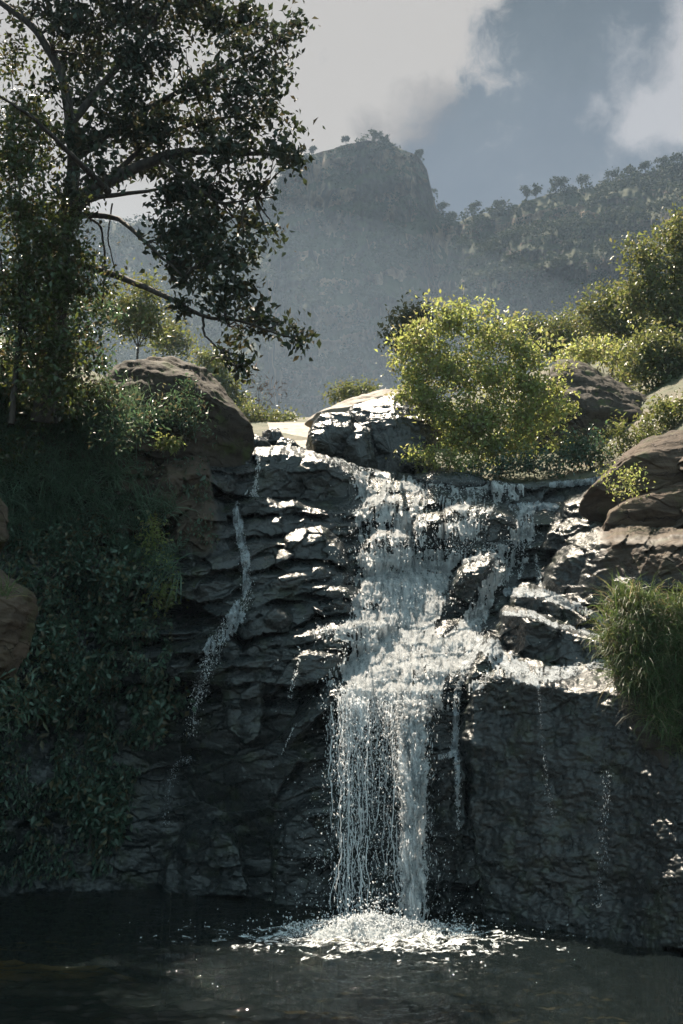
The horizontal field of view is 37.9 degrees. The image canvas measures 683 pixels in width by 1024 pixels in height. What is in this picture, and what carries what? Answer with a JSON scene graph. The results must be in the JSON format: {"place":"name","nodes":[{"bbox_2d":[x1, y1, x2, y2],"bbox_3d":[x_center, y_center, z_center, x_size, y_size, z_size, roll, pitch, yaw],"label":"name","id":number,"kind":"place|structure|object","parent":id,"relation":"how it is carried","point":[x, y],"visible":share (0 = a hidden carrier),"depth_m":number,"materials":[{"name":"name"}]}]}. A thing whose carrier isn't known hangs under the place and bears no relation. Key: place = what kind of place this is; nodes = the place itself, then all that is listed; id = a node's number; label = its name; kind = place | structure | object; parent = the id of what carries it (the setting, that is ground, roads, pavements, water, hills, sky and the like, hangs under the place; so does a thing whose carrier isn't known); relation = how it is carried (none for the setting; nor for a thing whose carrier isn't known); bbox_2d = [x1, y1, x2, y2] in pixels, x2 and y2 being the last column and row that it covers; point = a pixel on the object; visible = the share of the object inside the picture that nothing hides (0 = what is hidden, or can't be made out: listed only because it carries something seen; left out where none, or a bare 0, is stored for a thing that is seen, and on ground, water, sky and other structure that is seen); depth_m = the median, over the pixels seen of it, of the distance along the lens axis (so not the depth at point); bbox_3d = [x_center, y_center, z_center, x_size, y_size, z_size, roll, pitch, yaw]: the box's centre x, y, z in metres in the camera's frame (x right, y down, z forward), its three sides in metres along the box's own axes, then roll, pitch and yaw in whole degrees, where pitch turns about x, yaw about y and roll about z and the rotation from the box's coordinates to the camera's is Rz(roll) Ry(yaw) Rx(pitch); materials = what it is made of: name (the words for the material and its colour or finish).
{"place":"outdoors","nodes":[
{"label":"outdoors","id":0,"kind":"place"},
{"bbox_2d":[145,313,204,360],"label":"valley tree","id":1,"kind":"object","parent":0,"point":[183,344],"visible":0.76,"depth_m":85.17,"materials":[{"name":"green plant"}]},
{"bbox_2d":[0,996,426,1023],"bbox_3d":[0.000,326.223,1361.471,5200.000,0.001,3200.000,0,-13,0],"label":"ground","id":2,"kind":"structure","parent":0,"point":[186,1006],"depth_m":19.10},
{"bbox_2d":[0,959,165,1019],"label":"sandbar","id":3,"kind":"structure","parent":2,"relation":"on","point":[30,978],"depth_m":15.91,"materials":[{"name":"grey stone"}]},
{"bbox_2d":[0,360,682,1023],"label":"rock cliff","id":4,"kind":"structure","parent":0,"point":[244,818],"depth_m":20.34,"materials":[{"name":"grey stone"}]},
{"bbox_2d":[0,498,8,552],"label":"boulder","id":5,"kind":"object","parent":4,"relation":"on","point":[4,533],"visible":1,"depth_m":15.01,"materials":[{"name":"grey stone"}]},
{"bbox_2d":[0,569,37,682],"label":"boulder","id":6,"kind":"object","parent":4,"relation":"attached to","point":[18,615],"visible":0.93,"depth_m":13.87,"materials":[{"name":"stone"}]},
{"bbox_2d":[0,567,32,598],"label":"grass tuft","id":7,"kind":"object","parent":6,"relation":"on","point":[5,592],"visible":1,"depth_m":13.29,"materials":[{"name":"green plant"}]},
{"bbox_2d":[0,648,48,744],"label":"fern","id":8,"kind":"object","parent":6,"relation":"attached to","point":[13,689],"visible":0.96,"depth_m":13.78,"materials":[{"name":"green plant"}]},
{"bbox_2d":[0,338,113,427],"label":"leafy shrub","id":9,"kind":"object","parent":4,"relation":"on","point":[72,380],"visible":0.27,"depth_m":21.19,"materials":[{"name":"green plant"}]},
{"bbox_2d":[7,601,111,732],"bbox_3d":[-5.901,3.247,20.819,2.070,2.716,1.934,5,-14,-18],"label":"bank shrub","id":10,"kind":"object","parent":4,"relation":"on","point":[55,660],"visible":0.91,"depth_m":20.64,"materials":[{"name":"green plant"}]},
{"bbox_2d":[0,371,122,492],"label":"bank shrub","id":11,"kind":"object","parent":4,"relation":"on","point":[6,460],"visible":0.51,"depth_m":21.50,"materials":[{"name":"green plant"}]},
{"bbox_2d":[0,10,139,438],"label":"creeper covered tree","id":12,"kind":"object","parent":4,"relation":"on","point":[62,283],"visible":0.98,"depth_m":20.23,"materials":[{"name":"green plant"}]},
{"bbox_2d":[11,506,134,621],"bbox_3d":[-5.848,1.070,21.393,2.798,2.722,1.868,11,-17,-38],"label":"bank shrub","id":13,"kind":"object","parent":4,"relation":"attached to","point":[63,551],"visible":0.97,"depth_m":21.26,"materials":[{"name":"green plant"}]},
{"bbox_2d":[47,771,138,848],"bbox_3d":[-5.189,6.364,21.178,1.895,1.681,1.419,0,-13,0],"label":"bank shrub","id":14,"kind":"object","parent":4,"relation":"attached to","point":[101,818],"visible":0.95,"depth_m":21.02,"materials":[{"name":"green plant"}]},
{"bbox_2d":[0,448,219,889],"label":"wall creepers","id":15,"kind":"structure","parent":4,"relation":"attached to","point":[101,750],"depth_m":21.40,"materials":[{"name":"green plant"}]},
{"bbox_2d":[61,530,158,652],"bbox_3d":[-5.095,1.786,21.777,2.351,2.608,2.319,0,-13,0],"label":"bank shrub","id":16,"kind":"object","parent":4,"relation":"on","point":[119,578],"visible":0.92,"depth_m":21.57,"materials":[{"name":"green plant"}]},
{"bbox_2d":[0,347,228,610],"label":"bank grass","id":17,"kind":"structure","parent":4,"relation":"on","point":[39,506],"depth_m":22.07,"materials":[{"name":"green plant"}]},
{"bbox_2d":[76,342,170,456],"bbox_3d":[-5.160,-2.691,22.285,2.388,3.134,1.886,-7,-15,28],"label":"bank shrub","id":18,"kind":"object","parent":4,"relation":"on","point":[128,419],"visible":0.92,"depth_m":21.93,"materials":[{"name":"green plant"}]},
{"bbox_2d":[118,513,193,617],"bbox_3d":[-4.104,1.173,22.025,1.708,2.341,1.092,3,-14,-12],"label":"creeper","id":19,"kind":"object","parent":4,"relation":"attached to","point":[163,592],"visible":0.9,"depth_m":21.95,"materials":[{"name":"green plant"}]},
{"bbox_2d":[123,676,197,750],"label":"bank shrub","id":20,"kind":"object","parent":4,"relation":"attached to","point":[157,702],"visible":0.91,"depth_m":21.34,"materials":[{"name":"green plant"}]},
{"bbox_2d":[0,0,325,423],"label":"broadleaf tree","id":21,"kind":"object","parent":4,"relation":"on","point":[135,126],"visible":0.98,"depth_m":21.18,"materials":[{"name":"green plant"}]},
{"bbox_2d":[152,431,187,463],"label":"leafy shrub","id":22,"kind":"object","parent":4,"relation":"on","point":[171,446],"visible":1,"depth_m":22.91,"materials":[{"name":"green plant"}]},
{"bbox_2d":[126,366,216,451],"bbox_3d":[-4.196,-2.508,23.637,2.478,2.000,1.657,0,-13,0],"label":"leafy shrub","id":23,"kind":"object","parent":4,"relation":"on","point":[173,412],"visible":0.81,"depth_m":23.63,"materials":[{"name":"green plant"}]},
{"bbox_2d":[158,756,194,824],"bbox_3d":[-3.634,5.965,21.318,0.564,1.458,1.299,10,-17,-37],"label":"side fall","id":24,"kind":"object","parent":4,"relation":"attached to","point":[174,778],"visible":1,"depth_m":21.49,"materials":[{"name":"liquid"}]},
{"bbox_2d":[101,356,254,471],"bbox_3d":[-4.471,-2.236,26.196,4.488,4.724,4.273,0,-13,0],"label":"boulder","id":25,"kind":"object","parent":4,"relation":"on","point":[232,430],"visible":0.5,"depth_m":24.83,"materials":[{"name":"grey stone"}]},
{"bbox_2d":[183,500,254,735],"bbox_3d":[-2.773,2.115,22.269,1.412,5.752,3.298,4,-14,-15],"label":"side fall","id":26,"kind":"object","parent":4,"relation":"on","point":[245,564],"visible":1,"depth_m":21.51,"materials":[{"name":"white liquid"}]},
{"bbox_2d":[245,447,260,496],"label":"side fall","id":27,"kind":"object","parent":4,"relation":"on","point":[255,483],"visible":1,"depth_m":25.18,"materials":[{"name":"white liquid"}]},
{"bbox_2d":[281,653,300,754],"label":"side fall","id":28,"kind":"object","parent":4,"relation":"on","point":[295,674],"visible":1,"depth_m":20.09,"materials":[{"name":"white liquid"}]},
{"bbox_2d":[306,412,354,458],"bbox_3d":[-0.321,-2.008,29.914,1.603,2.228,2.192,0,-13,0],"label":"boulder","id":29,"kind":"object","parent":4,"relation":"on","point":[328,433],"visible":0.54,"depth_m":29.07,"materials":[{"name":"grey stone"}]},
{"bbox_2d":[119,447,586,966],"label":"waterfall","id":30,"kind":"structure","parent":4,"relation":"on","point":[384,664],"depth_m":20.77,"materials":[{"name":"white liquid"}]},
{"bbox_2d":[343,423,377,467],"bbox_3d":[0.552,-1.718,29.483,1.089,2.218,1.660,0,-13,0],"label":"boulder","id":31,"kind":"object","parent":4,"relation":"on","point":[359,448],"visible":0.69,"depth_m":28.83,"materials":[{"name":"grey stone"}]},
{"bbox_2d":[346,394,438,474],"bbox_3d":[1.548,-1.935,30.749,2.888,4.158,2.814,0,-13,0],"label":"boulder","id":32,"kind":"object","parent":4,"relation":"on","point":[393,429],"visible":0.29,"depth_m":29.71,"materials":[{"name":"grey stone"}]},
{"bbox_2d":[393,436,490,475],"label":"leafy shrub","id":33,"kind":"object","parent":4,"relation":"on","point":[451,458],"visible":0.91,"depth_m":28.60,"materials":[{"name":"green plant"}]},
{"bbox_2d":[412,471,487,488],"bbox_3d":[3.064,-0.836,28.672,2.266,0.815,1.480,0,-13,0],"label":"boulder","id":34,"kind":"object","parent":4,"relation":"on","point":[453,478],"visible":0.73,"depth_m":28.11,"materials":[{"name":"grey stone"}]},
{"bbox_2d":[438,634,482,830],"bbox_3d":[2.540,4.238,19.861,0.739,3.910,2.984,-6,-15,25],"label":"side fall","id":35,"kind":"object","parent":4,"relation":"on","point":[458,692],"visible":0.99,"depth_m":19.51,"materials":[{"name":"white liquid"}]},
{"bbox_2d":[497,555,542,586],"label":"side fall","id":36,"kind":"object","parent":4,"relation":"on","point":[536,559],"visible":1,"depth_m":23.86,"materials":[{"name":"white liquid"}]},
{"bbox_2d":[458,443,587,481],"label":"leafy shrub","id":37,"kind":"object","parent":4,"relation":"on","point":[526,464],"visible":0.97,"depth_m":28.31,"materials":[{"name":"green plant"}]},
{"bbox_2d":[469,638,608,691],"bbox_3d":[3.615,2.852,18.962,2.950,1.227,2.147,-10,-17,37],"label":"side fall","id":38,"kind":"object","parent":4,"relation":"on","point":[493,648],"visible":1,"depth_m":18.75,"materials":[{"name":"white liquid"}]},
{"bbox_2d":[538,687,555,819],"bbox_3d":[3.257,3.845,16.028,0.248,2.241,3.049,-3,-14,12],"label":"side fall","id":39,"kind":"object","parent":4,"relation":"attached to","point":[544,760],"visible":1,"depth_m":16.96,"materials":[{"name":"liquid"}]},
{"bbox_2d":[508,476,600,511],"bbox_3d":[5.614,-0.449,26.210,2.609,1.205,1.588,0,-13,0],"label":"side fall","id":40,"kind":"object","parent":4,"relation":"on","point":[538,505],"visible":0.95,"depth_m":26.53,"materials":[{"name":"white liquid"}]},
{"bbox_2d":[502,586,608,635],"bbox_3d":[4.093,2.067,21.259,1.589,1.625,4.036,4,-14,-16],"label":"side fall","id":41,"kind":"object","parent":4,"relation":"on","point":[549,596],"visible":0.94,"depth_m":20.88,"materials":[{"name":"white liquid"}]},
{"bbox_2d":[592,771,613,907],"bbox_3d":[3.877,4.990,14.874,0.430,2.157,3.426,-4,-14,16],"label":"side fall","id":42,"kind":"object","parent":4,"relation":"attached to","point":[608,776],"visible":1,"depth_m":15.97,"materials":[{"name":"liquid"}]},
{"bbox_2d":[576,562,682,768],"bbox_3d":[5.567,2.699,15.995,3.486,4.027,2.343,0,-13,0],"label":"hanging grass","id":43,"kind":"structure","parent":4,"relation":"on","point":[666,638],"depth_m":15.85,"materials":[{"name":"green plant"}]},
{"bbox_2d":[578,430,682,522],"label":"boulder","id":44,"kind":"object","parent":4,"relation":"on","point":[659,456],"visible":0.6,"depth_m":22.36,"materials":[{"name":"stone"}]},
{"bbox_2d":[602,481,682,530],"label":"boulder","id":45,"kind":"object","parent":4,"relation":"on","point":[659,508],"visible":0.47,"depth_m":21.36,"materials":[{"name":"stone"}]},
{"bbox_2d":[588,460,655,505],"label":"creeper","id":46,"kind":"object","parent":45,"relation":"on","point":[634,479],"visible":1,"depth_m":21.55,"materials":[{"name":"green plant"}]},
{"bbox_2d":[0,140,682,417],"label":"mountain","id":47,"kind":"structure","parent":0,"point":[393,281],"depth_m":399.19,"materials":[{"name":"grey stone"}]},
{"bbox_2d":[274,166,285,177],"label":"ridge tree","id":48,"kind":"object","parent":47,"relation":"on","point":[281,173],"visible":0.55,"depth_m":449.71,"materials":[{"name":"green plant"}]},
{"bbox_2d":[308,145,316,153],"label":"ridge tree","id":49,"kind":"object","parent":47,"relation":"on","point":[312,148],"visible":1,"depth_m":448.86,"materials":[{"name":"green plant"}]},
{"bbox_2d":[0,133,682,418],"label":"forest","id":50,"kind":"object","parent":47,"relation":"on","point":[632,211],"visible":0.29,"depth_m":383.80,"materials":[{"name":"green plant"}]},
{"bbox_2d":[341,135,349,141],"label":"ridge tree","id":51,"kind":"object","parent":47,"relation":"on","point":[346,139],"visible":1,"depth_m":450.08,"materials":[{"name":"green plant"}]},
{"bbox_2d":[368,127,383,142],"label":"ridge tree","id":52,"kind":"object","parent":47,"relation":"on","point":[374,135],"visible":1,"depth_m":451.13,"materials":[{"name":"green plant"}]},
{"bbox_2d":[378,134,390,140],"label":"ridge tree","id":53,"kind":"object","parent":47,"relation":"on","point":[386,136],"visible":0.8,"depth_m":449.83,"materials":[{"name":"green plant"}]},
{"bbox_2d":[414,149,423,155],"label":"ridge tree","id":54,"kind":"object","parent":47,"relation":"on","point":[419,151],"visible":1,"depth_m":448.27,"materials":[{"name":"green plant"}]},
{"bbox_2d":[436,201,449,213],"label":"ridge tree","id":55,"kind":"object","parent":47,"relation":"on","point":[441,205],"visible":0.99,"depth_m":435.16,"materials":[{"name":"green plant"}]},
{"bbox_2d":[446,210,457,219],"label":"ridge tree","id":56,"kind":"object","parent":47,"relation":"on","point":[451,214],"visible":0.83,"depth_m":427.70,"materials":[{"name":"green plant"}]},
{"bbox_2d":[468,200,481,213],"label":"ridge tree","id":57,"kind":"object","parent":47,"relation":"on","point":[477,203],"visible":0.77,"depth_m":419.69,"materials":[{"name":"green plant"}]},
{"bbox_2d":[493,200,505,205],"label":"ridge tree","id":58,"kind":"object","parent":47,"relation":"on","point":[499,202],"visible":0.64,"depth_m":419.64,"materials":[{"name":"green plant"}]},
{"bbox_2d":[517,185,534,199],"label":"ridge tree","id":59,"kind":"object","parent":47,"relation":"on","point":[526,191],"visible":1,"depth_m":421.91,"materials":[{"name":"green plant"}]},
{"bbox_2d":[530,182,542,197],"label":"ridge tree","id":60,"kind":"object","parent":47,"relation":"on","point":[537,189],"visible":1,"depth_m":421.75,"materials":[{"name":"green plant"}]},
{"bbox_2d":[549,176,563,192],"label":"ridge tree","id":61,"kind":"object","parent":47,"relation":"on","point":[557,181],"visible":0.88,"depth_m":422.28,"materials":[{"name":"green plant"}]},
{"bbox_2d":[557,176,570,189],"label":"ridge tree","id":62,"kind":"object","parent":47,"relation":"on","point":[563,180],"visible":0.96,"depth_m":423.06,"materials":[{"name":"green plant"}]},
{"bbox_2d":[575,173,590,185],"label":"ridge tree","id":63,"kind":"object","parent":47,"relation":"on","point":[581,180],"visible":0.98,"depth_m":422.85,"materials":[{"name":"green plant"}]},
{"bbox_2d":[603,166,620,181],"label":"ridge tree","id":64,"kind":"object","parent":47,"relation":"on","point":[613,173],"visible":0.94,"depth_m":418.74,"materials":[{"name":"green plant"}]},
{"bbox_2d":[624,164,636,173],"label":"ridge tree","id":65,"kind":"object","parent":47,"relation":"on","point":[631,168],"visible":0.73,"depth_m":414.12,"materials":[{"name":"green plant"}]},
{"bbox_2d":[638,160,651,172],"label":"ridge tree","id":66,"kind":"object","parent":47,"relation":"on","point":[646,164],"visible":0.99,"depth_m":408.70,"materials":[{"name":"green plant"}]},
{"bbox_2d":[653,155,668,166],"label":"ridge tree","id":67,"kind":"object","parent":47,"relation":"on","point":[663,159],"visible":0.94,"depth_m":402.47,"materials":[{"name":"green plant"}]},
{"bbox_2d":[668,151,682,161],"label":"ridge tree","id":68,"kind":"object","parent":47,"relation":"on","point":[677,156],"visible":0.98,"depth_m":396.27,"materials":[{"name":"green plant"}]},
{"bbox_2d":[0,889,682,1023],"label":"pool water","id":69,"kind":"structure","parent":0,"point":[377,950],"depth_m":14.46,"materials":[{"name":"black liquid"}]},
{"bbox_2d":[140,913,567,963],"bbox_3d":[0.642,6.780,16.182,5.937,0.389,5.807,-12,-18,41],"label":"splash foam","id":70,"kind":"object","parent":69,"relation":"on","point":[372,934],"visible":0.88,"depth_m":16.11,"materials":[{"name":"water"},{"name":"foam"}]},
{"bbox_2d":[0,323,682,482],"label":"hillside","id":71,"kind":"structure","parent":0,"point":[669,388],"depth_m":33.11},
{"bbox_2d":[0,273,143,373],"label":"leafy shrub","id":72,"kind":"object","parent":71,"relation":"on","point":[106,313],"visible":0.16,"depth_m":22.24,"materials":[{"name":"green plant"}]},
{"bbox_2d":[91,258,185,359],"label":"valley tree","id":73,"kind":"object","parent":71,"relation":"on","point":[141,312],"visible":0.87,"depth_m":42.86,"materials":[{"name":"green plant"}]},
{"bbox_2d":[182,344,260,408],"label":"valley tree","id":74,"kind":"object","parent":71,"relation":"on","point":[229,387],"visible":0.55,"depth_m":69.62,"materials":[{"name":"green plant"}]},
{"bbox_2d":[254,434,270,446],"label":"boulder","id":75,"kind":"object","parent":71,"relation":"on","point":[259,441],"visible":0.28,"depth_m":27.44,"materials":[{"name":"grey stone"}]},
{"bbox_2d":[233,393,294,422],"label":"leafy bush","id":76,"kind":"object","parent":71,"relation":"on","point":[256,416],"visible":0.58,"depth_m":64.75,"materials":[{"name":"green plant"}]},
{"bbox_2d":[238,363,299,411],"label":"bush","id":77,"kind":"object","parent":71,"relation":"on","point":[265,390],"visible":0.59,"depth_m":82.52,"materials":[{"name":"green plant"}]},
{"bbox_2d":[261,427,282,445],"bbox_3d":[-2.000,-2.140,28.782,0.679,0.912,1.042,0,-13,0],"label":"boulder","id":78,"kind":"object","parent":71,"relation":"on","point":[271,436],"visible":0.38,"depth_m":28.37,"materials":[{"name":"grey stone"}]},
{"bbox_2d":[275,437,299,446],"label":"boulder","id":79,"kind":"object","parent":71,"relation":"on","point":[285,441],"visible":0.38,"depth_m":27.90,"materials":[{"name":"grey stone"}]},
{"bbox_2d":[267,422,308,448],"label":"water","id":80,"kind":"structure","parent":71,"relation":"on","point":[297,428],"depth_m":49.20,"materials":[{"name":"beige liquid"}]},
{"bbox_2d":[270,405,306,421],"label":"leafy bush","id":81,"kind":"object","parent":71,"relation":"on","point":[289,416],"visible":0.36,"depth_m":69.04,"materials":[{"name":"green plant"}]},
{"bbox_2d":[318,374,382,406],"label":"leafy bush","id":82,"kind":"object","parent":71,"relation":"on","point":[347,390],"visible":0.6,"depth_m":63.06,"materials":[{"name":"green plant"}]},
{"bbox_2d":[304,389,465,447],"bbox_3d":[1.497,-3.115,33.808,5.454,3.014,5.065,0,-13,0],"label":"boulder","id":83,"kind":"object","parent":71,"relation":"on","point":[345,405],"visible":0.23,"depth_m":32.63,"materials":[{"name":"beige stone"}]},
{"bbox_2d":[377,292,437,387],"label":"dark tree","id":84,"kind":"object","parent":71,"relation":"on","point":[401,319],"visible":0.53,"depth_m":43.77,"materials":[{"name":"green plant"}]},
{"bbox_2d":[374,285,581,472],"bbox_3d":[4.093,-3.670,29.844,6.255,6.605,2.451,0,-13,0],"label":"leafy bush","id":85,"kind":"object","parent":71,"relation":"on","point":[475,422],"visible":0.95,"depth_m":29.67,"materials":[{"name":"green plant"}]},
{"bbox_2d":[500,300,610,362],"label":"hillside tree","id":86,"kind":"object","parent":71,"relation":"on","point":[555,328],"visible":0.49,"depth_m":55.32,"materials":[{"name":"green plant"}]},
{"bbox_2d":[507,358,646,450],"bbox_3d":[8.822,-3.217,35.688,5.490,6.235,5.154,-4,-14,16],"label":"boulder","id":87,"kind":"object","parent":71,"relation":"on","point":[603,396],"visible":0.23,"depth_m":33.72,"materials":[{"name":"grey stone"}]},
{"bbox_2d":[545,420,621,472],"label":"leafy shrub","id":88,"kind":"object","parent":71,"relation":"on","point":[580,447],"visible":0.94,"depth_m":28.82,"materials":[{"name":"green plant"}]},
{"bbox_2d":[550,325,651,383],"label":"hillside tree","id":89,"kind":"object","parent":71,"relation":"on","point":[586,352],"visible":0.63,"depth_m":43.55,"materials":[{"name":"green plant"}]},
{"bbox_2d":[560,266,661,375],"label":"hillside tree","id":90,"kind":"object","parent":71,"relation":"on","point":[607,321],"visible":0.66,"depth_m":47.09,"materials":[{"name":"green plant"}]},
{"bbox_2d":[597,409,666,458],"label":"leafy shrub","id":91,"kind":"object","parent":71,"relation":"on","point":[641,435],"visible":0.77,"depth_m":27.87,"materials":[{"name":"green plant"}]},
{"bbox_2d":[602,196,682,341],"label":"hillside tree","id":92,"kind":"object","parent":71,"relation":"on","point":[646,287],"visible":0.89,"depth_m":41.00,"materials":[{"name":"green plant"}]},
{"bbox_2d":[605,316,682,393],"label":"hillside tree","id":93,"kind":"object","parent":71,"relation":"on","point":[664,356],"visible":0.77,"depth_m":37.43,"materials":[{"name":"green plant"}]},
{"bbox_2d":[633,387,682,436],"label":"leafy shrub","id":94,"kind":"object","parent":71,"relation":"on","point":[671,410],"visible":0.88,"depth_m":28.25,"materials":[{"name":"green plant"}]},
{"bbox_2d":[0,0,682,223],"label":"sky","id":95,"kind":"structure","parent":0,"point":[498,97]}
]}

